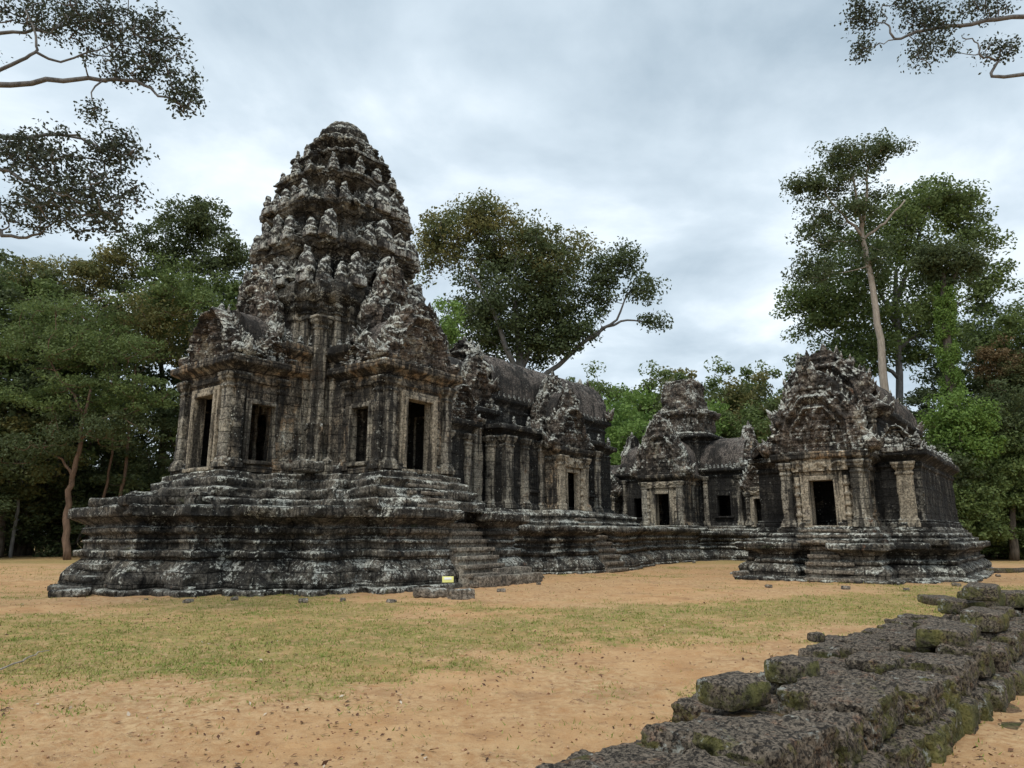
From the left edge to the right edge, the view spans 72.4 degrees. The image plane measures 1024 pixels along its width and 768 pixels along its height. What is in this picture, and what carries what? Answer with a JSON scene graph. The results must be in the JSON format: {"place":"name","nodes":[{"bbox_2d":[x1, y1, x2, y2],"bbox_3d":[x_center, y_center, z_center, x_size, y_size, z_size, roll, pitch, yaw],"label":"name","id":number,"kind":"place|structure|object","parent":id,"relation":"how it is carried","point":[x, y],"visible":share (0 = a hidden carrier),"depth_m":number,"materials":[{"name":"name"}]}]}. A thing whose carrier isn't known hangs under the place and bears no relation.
{"place":"outdoors","nodes":[
{"label":"outdoors","id":0,"kind":"place"},
{"bbox_2d":[0,543,1023,767],"bbox_3d":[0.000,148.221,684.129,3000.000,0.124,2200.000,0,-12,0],"label":"ground","id":1,"kind":"structure","parent":0,"point":[557,705],"depth_m":8.31,"materials":[{"name":"beige soil"}]},
{"bbox_2d":[0,475,35,515],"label":"forest tree","id":2,"kind":"object","parent":1,"relation":"on","point":[4,507],"visible":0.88,"depth_m":47.73,"materials":[{"name":"green plant"}]},
{"bbox_2d":[0,316,40,480],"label":"forest tree","id":3,"kind":"object","parent":1,"relation":"on","point":[5,375],"visible":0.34,"depth_m":50.30,"materials":[{"name":"green plant"}]},
{"bbox_2d":[0,650,48,669],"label":"fallen twig","id":4,"kind":"object","parent":1,"relation":"on","point":[22,660],"visible":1,"depth_m":8.71,"materials":[{"name":"wood"}]},
{"bbox_2d":[0,475,58,555],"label":"forest tree","id":5,"kind":"object","parent":1,"relation":"on","point":[10,517],"visible":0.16,"depth_m":49.57,"materials":[{"name":"green plant"}]},
{"bbox_2d":[0,297,76,557],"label":"forest edge tree","id":6,"kind":"object","parent":1,"relation":"on","point":[28,380],"visible":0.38,"depth_m":50.80,"materials":[{"name":"green plant"}]},
{"bbox_2d":[0,402,88,557],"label":"forest tree","id":7,"kind":"object","parent":1,"relation":"on","point":[10,475],"visible":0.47,"depth_m":49.18,"materials":[{"name":"green plant"}]},
{"bbox_2d":[0,248,95,426],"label":"forest tree","id":8,"kind":"object","parent":1,"relation":"on","point":[7,293],"visible":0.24,"depth_m":52.53,"materials":[{"name":"green plant"}]},
{"bbox_2d":[3,474,107,555],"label":"forest tree","id":9,"kind":"object","parent":1,"relation":"on","point":[30,548],"visible":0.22,"depth_m":51.85,"materials":[{"name":"green plant"}]},
{"bbox_2d":[31,509,82,553],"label":"forest tree","id":10,"kind":"object","parent":1,"relation":"on","point":[35,548],"visible":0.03,"depth_m":57.69,"materials":[{"name":"green plant"}]},
{"bbox_2d":[0,270,123,555],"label":"forest tree","id":11,"kind":"object","parent":1,"relation":"on","point":[49,285],"visible":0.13,"depth_m":53.55,"materials":[{"name":"green plant"}]},
{"bbox_2d":[48,587,92,597],"bbox_3d":[-11.669,5.518,18.495,0.938,0.234,0.523,-1,-11,-12],"label":"sandstone block","id":12,"kind":"object","parent":1,"relation":"on","point":[80,591],"depth_m":18.30,"materials":[{"name":"grey stone"}]},
{"bbox_2d":[11,470,138,556],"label":"forest tree","id":13,"kind":"object","parent":1,"relation":"on","point":[82,499],"visible":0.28,"depth_m":51.69,"materials":[{"name":"green plant"}]},
{"bbox_2d":[21,315,128,488],"bbox_3d":[-38.882,3.653,60.502,13.427,21.461,12.921,8,-14,-32],"label":"forest tree","id":14,"kind":"object","parent":1,"relation":"on","point":[97,462],"visible":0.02,"depth_m":60.18,"materials":[{"name":"green plant"}]},
{"bbox_2d":[0,241,160,548],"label":"olive crown tree","id":15,"kind":"object","parent":1,"relation":"on","point":[100,274],"visible":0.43,"depth_m":57.93,"materials":[{"name":"green plant"}]},
{"bbox_2d":[29,428,132,554],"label":"forest tree","id":16,"kind":"object","parent":1,"relation":"on","point":[95,444],"visible":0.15,"depth_m":55.02,"materials":[{"name":"green plant"}]},
{"bbox_2d":[0,286,179,559],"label":"forest edge tree","id":17,"kind":"object","parent":1,"relation":"on","point":[89,352],"visible":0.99,"depth_m":46.44,"materials":[{"name":"green plant"}]},
{"bbox_2d":[0,0,209,241],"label":"overhanging tree","id":18,"kind":"object","parent":1,"relation":"on","point":[112,144],"visible":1,"depth_m":14.09,"materials":[{"name":"green plant"}]},
{"bbox_2d":[26,279,188,496],"bbox_3d":[-32.946,2.567,58.084,13.252,22.574,13.770,5,-13,-23],"label":"forest tree","id":19,"kind":"object","parent":1,"relation":"on","point":[142,436],"visible":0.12,"depth_m":58.43,"materials":[{"name":"green plant"}]},
{"bbox_2d":[59,470,165,533],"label":"forest tree","id":20,"kind":"object","parent":1,"relation":"on","point":[133,483],"visible":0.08,"depth_m":50.07,"materials":[{"name":"green plant"}]},
{"bbox_2d":[59,432,172,497],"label":"forest tree","id":21,"kind":"object","parent":1,"relation":"on","point":[142,465],"visible":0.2,"depth_m":56.10,"materials":[{"name":"green plant"}]},
{"bbox_2d":[86,426,155,475],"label":"forest tree","id":22,"kind":"object","parent":1,"relation":"on","point":[129,465],"visible":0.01,"depth_m":68.25,"materials":[{"name":"green plant"}]},
{"bbox_2d":[90,265,194,471],"bbox_3d":[-31.385,1.988,62.261,14.075,25.465,14.626,4,-13,-19],"label":"forest tree","id":23,"kind":"object","parent":1,"relation":"on","point":[174,381],"visible":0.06,"depth_m":61.88,"materials":[{"name":"green plant"}]},
{"bbox_2d":[109,402,179,495],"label":"forest tree","id":24,"kind":"object","parent":1,"relation":"on","point":[171,422],"visible":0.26,"depth_m":52.70,"materials":[{"name":"green plant"}]},
{"bbox_2d":[79,267,222,497],"bbox_3d":[-26.855,1.867,50.803,10.304,21.182,6.724,0,-12,0],"label":"forest edge tree","id":25,"kind":"object","parent":1,"relation":"on","point":[160,306],"visible":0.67,"depth_m":51.28,"materials":[{"name":"green plant"}]},
{"bbox_2d":[140,474,163,484],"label":"forest tree","id":26,"kind":"object","parent":1,"relation":"on","point":[159,480],"visible":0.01,"depth_m":52.23,"materials":[{"name":"green plant"}]},
{"bbox_2d":[163,412,178,445],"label":"forest tree","id":27,"kind":"object","parent":1,"relation":"on","point":[173,439],"depth_m":51.72,"materials":[{"name":"green plant"}]},
{"bbox_2d":[106,193,252,349],"bbox_3d":[-26.517,-1.717,57.715,13.919,30.063,8.206,0,-12,0],"label":"round crown tree","id":28,"kind":"object","parent":1,"relation":"on","point":[192,224],"visible":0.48,"depth_m":58.69,"materials":[{"name":"green plant"}]},
{"bbox_2d":[182,599,193,602],"bbox_3d":[-7.684,5.161,16.611,0.176,0.115,0.244,0,-10,10],"label":"stone fragment","id":29,"kind":"object","parent":1,"relation":"on","point":[187,601],"visible":0.82,"depth_m":16.52,"materials":[{"name":"stone"}]},
{"bbox_2d":[152,282,236,455],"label":"forest tree","id":30,"kind":"object","parent":1,"relation":"on","point":[177,399],"visible":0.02,"depth_m":58.53,"materials":[{"name":"green plant"}]},
{"bbox_2d":[230,596,238,600],"bbox_3d":[-6.882,5.329,17.360,0.146,0.104,0.210,2,-10,6],"label":"stone fragment","id":31,"kind":"object","parent":1,"relation":"on","point":[234,598],"visible":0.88,"depth_m":17.29,"materials":[{"name":"stone"}]},
{"bbox_2d":[47,121,543,597],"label":"sanctuary tower","id":32,"kind":"structure","parent":1,"relation":"on","point":[316,371],"depth_m":22.27,"materials":[{"name":"stone"}]},
{"bbox_2d":[241,397,278,465],"bbox_3d":[-7.843,1.509,21.827,0.378,2.050,1.189,-9,-15,37],"label":"window frame","id":33,"kind":"structure","parent":32,"relation":"in","point":[274,406],"depth_m":21.73,"materials":[{"name":"stone"}]},
{"bbox_2d":[343,400,373,466],"bbox_3d":[-4.790,1.588,22.195,1.189,2.050,0.378,-9,-15,37],"label":"window frame","id":34,"kind":"structure","parent":32,"relation":"in","point":[353,409],"depth_m":22.28,"materials":[{"name":"stone"}]},
{"bbox_2d":[413,416,423,469],"bbox_3d":[-2.960,2.078,24.483,1.189,2.050,0.378,-9,-15,37],"label":"door frame","id":35,"kind":"structure","parent":32,"relation":"in","point":[416,418],"depth_m":24.61,"materials":[{"name":"stone"}]},
{"bbox_2d":[442,576,453,582],"bbox_3d":[-1.692,5.161,18.483,0.300,0.155,0.058,2,-12,-8],"label":"information card","id":36,"kind":"object","parent":32,"relation":"on","point":[447,579],"visible":1,"depth_m":18.47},
{"bbox_2d":[298,598,307,602],"bbox_3d":[-5.024,5.214,16.853,0.232,0.109,0.162,3,-9,-15],"label":"stone fragment","id":37,"kind":"object","parent":1,"relation":"on","point":[304,600],"visible":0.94,"depth_m":16.79,"materials":[{"name":"stone"}]},
{"bbox_2d":[386,599,396,602],"bbox_3d":[-2.860,5.161,16.606,0.228,0.109,0.168,-7,-15,30],"label":"stone fragment","id":38,"kind":"object","parent":1,"relation":"on","point":[391,600],"visible":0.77,"depth_m":16.55,"materials":[{"name":"stone"}]},
{"bbox_2d":[413,587,447,597],"bbox_3d":[-2.124,5.435,18.200,0.889,0.275,0.537,4,-12,-11],"label":"sandstone block","id":39,"kind":"object","parent":1,"relation":"on","point":[425,592],"depth_m":17.98,"materials":[{"name":"grey stone"}]},
{"bbox_2d":[431,296,468,350],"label":"fresh green tree","id":40,"kind":"object","parent":1,"relation":"on","point":[449,326],"visible":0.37,"depth_m":47.69,"materials":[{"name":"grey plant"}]},
{"bbox_2d":[447,588,474,599],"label":"sandstone block","id":41,"kind":"object","parent":1,"relation":"on","point":[462,594],"depth_m":17.47,"materials":[{"name":"grey stone"}]},
{"bbox_2d":[497,588,505,591],"bbox_3d":[-0.305,5.833,19.759,0.255,0.118,0.175,-1,-11,-2],"label":"stone fragment","id":42,"kind":"object","parent":1,"relation":"on","point":[502,590],"visible":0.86,"depth_m":19.68,"materials":[{"name":"stone"}]},
{"bbox_2d":[0,569,1015,767],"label":"leaf litter","id":43,"kind":"object","parent":1,"relation":"on","point":[324,763],"visible":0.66,"depth_m":6.57,"materials":[{"name":"brown plant"}]},
{"bbox_2d":[0,566,1023,767],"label":"short grass","id":44,"kind":"structure","parent":1,"relation":"on","point":[137,664],"depth_m":10.84,"materials":[{"name":"green plant"}]},
{"bbox_2d":[0,578,1023,767],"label":"soil crumbs","id":45,"kind":"object","parent":1,"relation":"on","point":[584,711],"visible":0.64,"depth_m":7.13,"materials":[{"name":"brown soil"}]},
{"bbox_2d":[410,187,673,373],"bbox_3d":[2.063,-1.837,59.558,23.847,31.086,11.097,0,-12,0],"label":"broadleaf tree","id":46,"kind":"object","parent":1,"relation":"on","point":[546,278],"visible":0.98,"depth_m":60.06,"materials":[{"name":"green plant"}]},
{"bbox_2d":[448,335,708,574],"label":"assembly hall","id":47,"kind":"structure","parent":1,"relation":"on","point":[535,446],"depth_m":31.36,"materials":[{"name":"stone"}]},
{"bbox_2d":[529,456,539,492],"bbox_3d":[0.895,4.031,31.100,0.285,1.596,0.899,-9,-15,37],"label":"false window","id":48,"kind":"structure","parent":47,"relation":"in","point":[530,458],"depth_m":31.17,"materials":[{"name":"black stone"}]},
{"bbox_2d":[588,465,595,497],"bbox_3d":[3.862,4.827,34.814,0.285,1.596,0.899,-9,-15,37],"label":"false window","id":49,"kind":"structure","parent":47,"relation":"in","point":[591,466],"depth_m":34.95,"materials":[{"name":"black stone"}]},
{"bbox_2d":[565,359,635,405],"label":"forest tree","id":50,"kind":"object","parent":1,"relation":"on","point":[602,389],"visible":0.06,"depth_m":79.62,"materials":[{"name":"green plant"}]},
{"bbox_2d":[605,401,631,455],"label":"forest tree","id":51,"kind":"object","parent":1,"relation":"on","point":[616,407],"visible":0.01,"depth_m":65.13,"materials":[{"name":"green plant"}]},
{"bbox_2d":[604,402,649,464],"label":"forest tree","id":52,"kind":"object","parent":1,"relation":"on","point":[617,437],"visible":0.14,"depth_m":58.69,"materials":[{"name":"green plant"}]},
{"bbox_2d":[601,382,657,444],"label":"forest tree","id":53,"kind":"object","parent":1,"relation":"on","point":[631,397],"visible":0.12,"depth_m":70.56,"materials":[{"name":"green plant"}]},
{"bbox_2d":[621,426,645,448],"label":"forest tree","id":54,"kind":"object","parent":1,"relation":"on","point":[643,431],"visible":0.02,"depth_m":60.93,"materials":[{"name":"green plant"}]},
{"bbox_2d":[610,359,687,443],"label":"forest tree","id":55,"kind":"object","parent":1,"relation":"on","point":[657,404],"visible":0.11,"depth_m":74.42,"materials":[{"name":"green plant"}]},
{"bbox_2d":[637,366,697,420],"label":"forest tree","id":56,"kind":"object","parent":1,"relation":"on","point":[689,376],"visible":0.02,"depth_m":81.98,"materials":[{"name":"green plant"}]},
{"bbox_2d":[610,379,761,560],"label":"gate pavilion","id":57,"kind":"structure","parent":1,"relation":"on","point":[683,465],"depth_m":46.95,"materials":[{"name":"stone"}]},
{"bbox_2d":[631,495,641,518],"bbox_3d":[9.247,8.845,50.243,1.361,1.705,0.480,-9,-15,37],"label":"window frame","id":58,"kind":"structure","parent":57,"relation":"in","point":[633,498],"depth_m":50.48,"materials":[{"name":"black stone"}]},
{"bbox_2d":[714,492,734,517],"bbox_3d":[14.133,8.045,46.511,1.361,1.705,0.480,-9,-15,37],"label":"window frame","id":59,"kind":"structure","parent":57,"relation":"in","point":[716,494],"depth_m":46.47,"materials":[{"name":"black stone"}]},
{"bbox_2d":[707,397,731,436],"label":"forest tree","id":60,"kind":"object","parent":1,"relation":"on","point":[717,409],"visible":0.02,"depth_m":67.86,"materials":[{"name":"green plant"}]},
{"bbox_2d":[701,355,755,437],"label":"forest tree","id":61,"kind":"object","parent":1,"relation":"on","point":[714,384],"visible":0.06,"depth_m":76.30,"materials":[{"name":"green plant"}]},
{"bbox_2d":[704,370,773,437],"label":"forest tree","id":62,"kind":"object","parent":1,"relation":"on","point":[763,391],"visible":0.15,"depth_m":71.76,"materials":[{"name":"green plant"}]},
{"bbox_2d":[732,570,748,576],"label":"sandstone block","id":63,"kind":"object","parent":1,"relation":"on","point":[740,573],"depth_m":26.52,"materials":[{"name":"grey stone"}]},
{"bbox_2d":[717,399,769,438],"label":"forest tree","id":64,"kind":"object","parent":1,"relation":"on","point":[730,417],"visible":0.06,"depth_m":66.17,"materials":[{"name":"green plant"}]},
{"bbox_2d":[721,359,790,436],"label":"forest tree","id":65,"kind":"object","parent":1,"relation":"on","point":[774,374],"visible":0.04,"depth_m":74.31,"materials":[{"name":"green plant"}]},
{"bbox_2d":[735,394,780,443],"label":"forest tree","id":66,"kind":"object","parent":1,"relation":"on","point":[749,415],"visible":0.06,"depth_m":62.41,"materials":[{"name":"green plant"}]},
{"bbox_2d":[755,395,783,438],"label":"forest tree","id":67,"kind":"object","parent":1,"relation":"on","point":[768,406],"visible":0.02,"depth_m":62.92,"materials":[{"name":"green plant"}]},
{"bbox_2d":[535,608,1023,767],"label":"laterite wall","id":68,"kind":"structure","parent":1,"relation":"on","point":[889,693],"depth_m":5.19,"materials":[{"name":"stone"}]},
{"bbox_2d":[696,671,770,711],"bbox_3d":[1.699,2.354,5.379,0.512,0.222,0.371,6,-12,-31],"label":"laterite block","id":69,"kind":"object","parent":68,"relation":"on","point":[732,691],"depth_m":5.25,"materials":[{"name":"grey stone"}]},
{"bbox_2d":[764,654,819,684],"bbox_3d":[2.405,2.452,5.997,0.466,0.209,0.331,13,-16,-41],"label":"laterite block","id":70,"kind":"object","parent":68,"relation":"on","point":[789,669],"depth_m":5.87,"materials":[{"name":"grey stone"}]},
{"bbox_2d":[807,632,824,641],"bbox_3d":[3.464,2.882,7.972,0.165,0.109,0.150,5,-11,-17],"label":"stone","id":71,"kind":"object","parent":68,"relation":"on","point":[815,636],"visible":1,"depth_m":7.92,"materials":[{"name":"grey stone"}]},
{"bbox_2d":[917,594,955,605],"bbox_3d":[7.448,3.783,12.257,0.517,0.158,0.418,3,-9,-5],"label":"laterite block","id":72,"kind":"object","parent":68,"relation":"on","point":[927,599],"depth_m":12.17,"materials":[{"name":"grey stone"}]},
{"bbox_2d":[915,617,980,647],"bbox_3d":[4.586,2.634,7.379,0.528,0.222,0.921,-7,-12,38],"label":"laterite block","id":73,"kind":"object","parent":68,"relation":"on","point":[932,632],"depth_m":7.11,"materials":[{"name":"grey stone"}]},
{"bbox_2d":[937,598,985,614],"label":"laterite block","id":74,"kind":"structure","parent":68,"relation":"on","point":[955,606],"depth_m":10.16,"materials":[{"name":"grey stone"}]},
{"bbox_2d":[962,582,1000,601],"bbox_3d":[6.620,2.925,9.859,0.424,0.221,0.714,-7,-12,38],"label":"laterite block","id":75,"kind":"object","parent":68,"relation":"on","point":[977,591],"depth_m":9.62,"materials":[{"name":"grey stone"}]},
{"bbox_2d":[957,590,1005,607],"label":"laterite block","id":76,"kind":"structure","parent":68,"relation":"on","point":[1001,601],"depth_m":10.39,"materials":[{"name":"grey stone"}]},
{"bbox_2d":[960,606,1009,632],"bbox_3d":[5.510,2.750,8.168,0.428,0.250,0.610,-7,-14,44],"label":"laterite block","id":77,"kind":"object","parent":68,"relation":"on","point":[986,620],"depth_m":7.97,"materials":[{"name":"grey stone"}]},
{"bbox_2d":[988,606,1015,617],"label":"laterite block","id":78,"kind":"structure","parent":68,"relation":"on","point":[1010,611],"depth_m":9.36,"materials":[{"name":"grey stone"}]},
{"bbox_2d":[1002,590,1023,608],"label":"laterite block","id":79,"kind":"structure","parent":68,"relation":"on","point":[1014,598],"depth_m":10.50,"materials":[{"name":"grey stone"}]},
{"bbox_2d":[841,586,850,589],"bbox_3d":[9.928,6.066,20.830,0.254,0.121,0.182,-3,-14,16],"label":"stone fragment","id":80,"kind":"object","parent":1,"relation":"on","point":[845,587],"visible":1,"depth_m":20.75,"materials":[{"name":"stone"}]},
{"bbox_2d":[778,127,917,391],"bbox_3d":[26.012,-4.201,52.264,11.481,32.332,6.316,0,-12,0],"label":"tall pale tree","id":81,"kind":"object","parent":1,"relation":"on","point":[840,162],"visible":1,"depth_m":53.46,"materials":[{"name":"green plant"}]},
{"bbox_2d":[730,344,994,584],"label":"library","id":82,"kind":"structure","parent":1,"relation":"on","point":[855,473],"depth_m":25.67,"materials":[{"name":"stone"}]},
{"bbox_2d":[869,475,878,515],"bbox_3d":[12.863,4.031,25.304,0.481,1.462,0.884,-9,-15,37],"label":"window frame","id":83,"kind":"structure","parent":82,"relation":"in","point":[874,512],"depth_m":25.39,"materials":[{"name":"stone"}]},
{"bbox_2d":[769,172,1023,405],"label":"leafy tall tree","id":84,"kind":"object","parent":1,"relation":"on","point":[834,305],"visible":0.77,"depth_m":59.14,"materials":[{"name":"green plant"}]},
{"bbox_2d":[899,387,944,443],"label":"forest tree","id":85,"kind":"object","parent":1,"relation":"on","point":[912,399],"visible":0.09,"depth_m":55.84,"materials":[{"name":"green plant"}]},
{"bbox_2d":[834,0,1023,78],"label":"overhanging tree","id":86,"kind":"object","parent":1,"relation":"on","point":[942,25],"visible":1,"depth_m":19.45,"materials":[{"name":"green plant"}]},
{"bbox_2d":[920,423,938,445],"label":"forest tree","id":87,"kind":"object","parent":1,"relation":"on","point":[924,435],"visible":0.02,"depth_m":50.34,"materials":[{"name":"green plant"}]},
{"bbox_2d":[951,583,960,586],"bbox_3d":[13.986,6.322,22.030,0.183,0.119,0.251,2,-13,-10],"label":"stone fragment","id":88,"kind":"object","parent":1,"relation":"on","point":[956,584],"visible":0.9,"depth_m":21.95,"materials":[{"name":"stone"}]},
{"bbox_2d":[928,442,985,529],"bbox_3d":[26.383,7.123,42.992,4.846,7.294,3.342,0,-12,0],"label":"creeper thicket","id":89,"kind":"object","parent":1,"relation":"on","point":[959,461],"visible":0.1,"depth_m":42.48,"materials":[{"name":"green plant"}]},
{"bbox_2d":[904,344,1019,410],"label":"forest tree","id":90,"kind":"object","parent":1,"relation":"on","point":[936,374],"visible":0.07,"depth_m":58.98,"materials":[{"name":"green plant"}]},
{"bbox_2d":[914,388,1014,541],"bbox_3d":[28.458,5.485,43.913,5.468,10.936,3.934,0,-12,0],"label":"creeper thicket","id":91,"kind":"object","parent":1,"relation":"on","point":[957,427],"visible":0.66,"depth_m":43.44,"materials":[{"name":"green plant"}]},
{"bbox_2d":[909,302,1023,539],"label":"forest tree","id":92,"kind":"object","parent":1,"relation":"on","point":[965,364],"visible":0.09,"depth_m":62.28,"materials":[{"name":"green plant"}]},
{"bbox_2d":[961,327,1023,432],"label":"forest tree","id":93,"kind":"object","parent":1,"relation":"on","point":[996,347],"visible":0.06,"depth_m":55.34,"materials":[{"name":"green plant"}]},
{"bbox_2d":[964,378,1023,560],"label":"creeper thicket","id":94,"kind":"object","parent":1,"relation":"on","point":[1009,462],"visible":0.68,"depth_m":44.35,"materials":[{"name":"green plant"}]},
{"bbox_2d":[966,308,1023,415],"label":"tree","id":95,"kind":"object","parent":1,"relation":"on","point":[1011,369],"visible":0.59,"depth_m":53.34,"materials":[{"name":"green plant"}]},
{"bbox_2d":[975,527,1021,556],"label":"forest tree","id":96,"kind":"object","parent":1,"relation":"on","point":[982,551],"visible":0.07,"depth_m":44.45,"materials":[{"name":"green plant"}]},
{"bbox_2d":[975,346,1023,420],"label":"forest tree","id":97,"kind":"object","parent":1,"relation":"on","point":[1021,350],"visible":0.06,"depth_m":53.94,"materials":[{"name":"green plant"}]},
{"bbox_2d":[976,528,1023,558],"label":"forest tree","id":98,"kind":"object","parent":1,"relation":"on","point":[1022,552],"visible":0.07,"depth_m":46.13,"materials":[{"name":"green plant"}]},
{"bbox_2d":[977,476,1023,553],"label":"forest tree","id":99,"kind":"object","parent":1,"relation":"on","point":[1017,522],"visible":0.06,"depth_m":46.01,"materials":[{"name":"green plant"}]},
{"bbox_2d":[984,522,1023,559],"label":"forest tree","id":100,"kind":"object","parent":1,"relation":"on","point":[1021,525],"visible":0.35,"depth_m":45.07,"materials":[{"name":"green plant"}]},
{"bbox_2d":[986,567,1023,572],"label":"stone kerb","id":101,"kind":"structure","parent":1,"relation":"on","point":[1008,570],"depth_m":29.50,"materials":[{"name":"grey stone"}]},
{"bbox_2d":[0,0,1023,519],"label":"sky","id":102,"kind":"structure","parent":0,"point":[671,127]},
{"bbox_2d":[906,232,993,479],"bbox_3d":[31.105,0.100,48.038,6.242,22.054,4.032,0,-12,0],"label":"vine covered tree","id":103,"kind":"object","parent":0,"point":[930,260],"visible":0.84,"depth_m":49.02,"materials":[{"name":"green plant"}]}
]}

